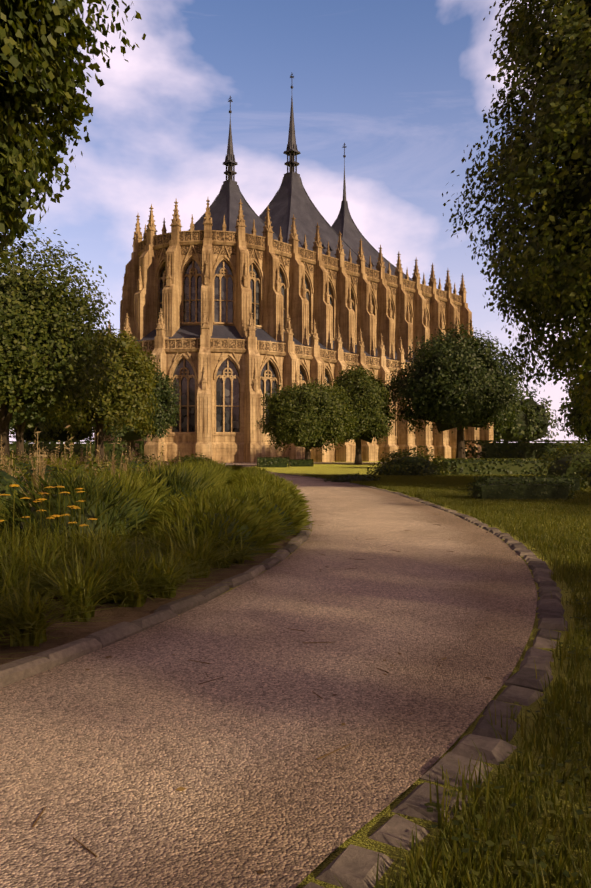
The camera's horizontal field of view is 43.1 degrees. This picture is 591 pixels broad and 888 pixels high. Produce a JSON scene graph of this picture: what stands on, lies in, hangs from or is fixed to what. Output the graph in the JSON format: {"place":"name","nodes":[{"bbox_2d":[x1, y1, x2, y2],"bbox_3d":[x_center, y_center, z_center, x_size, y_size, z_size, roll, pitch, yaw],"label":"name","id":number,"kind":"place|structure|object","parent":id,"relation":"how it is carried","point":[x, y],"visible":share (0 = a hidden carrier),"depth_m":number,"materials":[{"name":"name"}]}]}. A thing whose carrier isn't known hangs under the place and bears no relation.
{"place":"outdoors","nodes":[
{"label":"outdoors","id":0,"kind":"place"},
{"bbox_2d":[0,462,536,887],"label":"gravel path","id":1,"kind":"structure","parent":0,"point":[102,758],"depth_m":3.28,"materials":[{"name":"beige gravel"}]},
{"bbox_2d":[0,0,586,443],"label":"sky","id":2,"kind":"structure","parent":0,"point":[403,84],"materials":[{"name":"blue"}]},
{"bbox_2d":[47,461,590,887],"bbox_3d":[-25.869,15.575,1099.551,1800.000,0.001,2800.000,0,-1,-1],"label":"lawn","id":3,"kind":"structure","parent":0,"point":[361,836],"depth_m":2.51,"materials":[{"name":"green plant"}]},
{"bbox_2d":[9,424,57,442],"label":"distant tree","id":4,"kind":"object","parent":3,"relation":"on","point":[28,436],"visible":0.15,"depth_m":172.23,"materials":[{"name":"green plant"}]},
{"bbox_2d":[14,421,54,440],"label":"distant tree","id":5,"kind":"object","parent":3,"relation":"on","point":[36,425],"visible":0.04,"depth_m":169.30,"materials":[{"name":"green plant"}]},
{"bbox_2d":[9,400,62,456],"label":"tree","id":6,"kind":"object","parent":3,"relation":"on","point":[20,430],"visible":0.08,"depth_m":68.93,"materials":[{"name":"green plant"}]},
{"bbox_2d":[31,421,93,443],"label":"tree","id":7,"kind":"object","parent":3,"relation":"on","point":[60,433],"visible":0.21,"depth_m":124.64,"materials":[{"name":"green plant"}]},
{"bbox_2d":[0,226,126,462],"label":"tree","id":8,"kind":"object","parent":3,"relation":"on","point":[48,349],"visible":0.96,"depth_m":33.29,"materials":[{"name":"green plant"}]},
{"bbox_2d":[36,422,92,440],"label":"distant tree","id":9,"kind":"object","parent":3,"relation":"on","point":[47,436],"depth_m":161.07,"materials":[{"name":"green plant"}]},
{"bbox_2d":[0,0,145,263],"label":"tree","id":10,"kind":"object","parent":3,"relation":"on","point":[38,47],"visible":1,"depth_m":12.96,"materials":[{"name":"green plant"}]},
{"bbox_2d":[37,326,160,462],"bbox_3d":[-13.823,-3.166,51.834,8.564,10.155,8.616,0,-1,-1],"label":"tree","id":11,"kind":"object","parent":3,"relation":"on","point":[130,398],"visible":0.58,"depth_m":50.02,"materials":[{"name":"green plant"}]},
{"bbox_2d":[87,354,181,460],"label":"dark round tree","id":12,"kind":"object","parent":3,"relation":"on","point":[164,417],"visible":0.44,"depth_m":76.90,"materials":[{"name":"green plant"}]},
{"bbox_2d":[0,530,299,664],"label":"planting bed soil","id":13,"kind":"structure","parent":3,"relation":"on","point":[103,621],"depth_m":5.21,"materials":[{"name":"brown soil"}]},
{"bbox_2d":[0,425,320,665],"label":"tall grass","id":14,"kind":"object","parent":13,"relation":"on","point":[74,532],"visible":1,"depth_m":8.16,"materials":[{"name":"green plant"}]},
{"bbox_2d":[0,466,568,887],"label":"path edging setts","id":15,"kind":"structure","parent":3,"relation":"on","point":[351,866],"depth_m":3.61,"materials":[{"name":"stone"}]},
{"bbox_2d":[94,199,492,462],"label":"cathedral","id":16,"kind":"structure","parent":3,"relation":"on","point":[385,321],"depth_m":101.65,"materials":[{"name":"beige stone"}]},
{"bbox_2d":[160,260,371,432],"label":"windows","id":17,"kind":"structure","parent":16,"relation":"in","point":[219,403],"depth_m":98.08,"materials":[{"name":"grey glass"}]},
{"bbox_2d":[133,96,413,362],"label":"church slate roofs","id":18,"kind":"structure","parent":16,"relation":"on","point":[291,197],"depth_m":117.40,"materials":[{"name":"grey stone"}]},
{"bbox_2d":[224,74,346,180],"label":"church lantern crosses","id":19,"kind":"object","parent":18,"relation":"on","point":[292,163],"visible":0.81,"depth_m":121.99,"materials":[{"name":"black metal"}]},
{"bbox_2d":[136,231,461,370],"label":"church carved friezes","id":20,"kind":"object","parent":16,"relation":"attached to","point":[249,239],"visible":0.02,"depth_m":101.25,"materials":[{"name":"beige stone"}]},
{"bbox_2d":[9,437,590,499],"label":"shrub hedges","id":21,"kind":"object","parent":3,"relation":"on","point":[565,467],"visible":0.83,"depth_m":38.81,"materials":[{"name":"green plant"}]},
{"bbox_2d":[255,377,359,458],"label":"round tree","id":22,"kind":"object","parent":3,"relation":"on","point":[308,417],"visible":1,"depth_m":65.63,"materials":[{"name":"green plant"}]},
{"bbox_2d":[32,495,590,887],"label":"fallen leaves","id":23,"kind":"object","parent":3,"relation":"on","point":[476,786],"visible":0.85,"depth_m":2.49,"materials":[{"name":"brown plant"}]},
{"bbox_2d":[322,363,398,464],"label":"round tree","id":24,"kind":"object","parent":3,"relation":"on","point":[370,400],"visible":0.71,"depth_m":76.83,"materials":[{"name":"green plant"}]},
{"bbox_2d":[302,474,590,887],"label":"grass blades","id":25,"kind":"object","parent":3,"relation":"on","point":[447,491],"depth_m":2.72,"materials":[{"name":"green plant"}]},
{"bbox_2d":[378,321,532,459],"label":"dark tree","id":26,"kind":"object","parent":3,"relation":"on","point":[459,385],"visible":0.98,"depth_m":75.88,"materials":[{"name":"green plant"}]},
{"bbox_2d":[493,399,538,442],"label":"distant tree","id":27,"kind":"object","parent":3,"relation":"on","point":[520,431],"visible":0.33,"depth_m":153.88,"materials":[{"name":"green plant"}]},
{"bbox_2d":[442,0,590,393],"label":"tree","id":28,"kind":"object","parent":3,"relation":"on","point":[552,274],"visible":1,"depth_m":20.82,"materials":[{"name":"green plant"}]},
{"bbox_2d":[503,408,558,442],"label":"distant tree","id":29,"kind":"object","parent":3,"relation":"on","point":[541,435],"visible":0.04,"depth_m":200.39,"materials":[{"name":"green plant"}]},
{"bbox_2d":[516,389,560,442],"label":"distant tree","id":30,"kind":"object","parent":3,"relation":"on","point":[541,425],"visible":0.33,"depth_m":177.19,"materials":[{"name":"green plant"}]},
{"bbox_2d":[555,374,590,437],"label":"tree","id":31,"kind":"object","parent":3,"relation":"on","point":[572,415],"visible":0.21,"depth_m":100.17,"materials":[{"name":"green plant"}]},
{"bbox_2d":[562,336,590,410],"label":"tree","id":32,"kind":"object","parent":3,"relation":"on","point":[576,395],"visible":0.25,"depth_m":64.41,"materials":[{"name":"green plant"}]},
{"bbox_2d":[563,342,590,424],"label":"tree","id":33,"kind":"object","parent":3,"relation":"on","point":[587,398],"visible":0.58,"depth_m":50.06,"materials":[{"name":"green plant"}]},
{"bbox_2d":[563,395,590,439],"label":"tree","id":34,"kind":"object","parent":3,"relation":"on","point":[581,435],"visible":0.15,"depth_m":120.73,"materials":[{"name":"green plant"}]},
{"bbox_2d":[567,394,590,430],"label":"tree","id":35,"kind":"object","parent":3,"relation":"on","point":[577,412],"visible":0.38,"depth_m":85.79,"materials":[{"name":"green plant"}]},
{"bbox_2d":[584,432,590,439],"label":"distant tree","id":36,"kind":"object","parent":3,"relation":"on","point":[588,437],"visible":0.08,"depth_m":207.02,"materials":[{"name":"green plant"}]}
]}

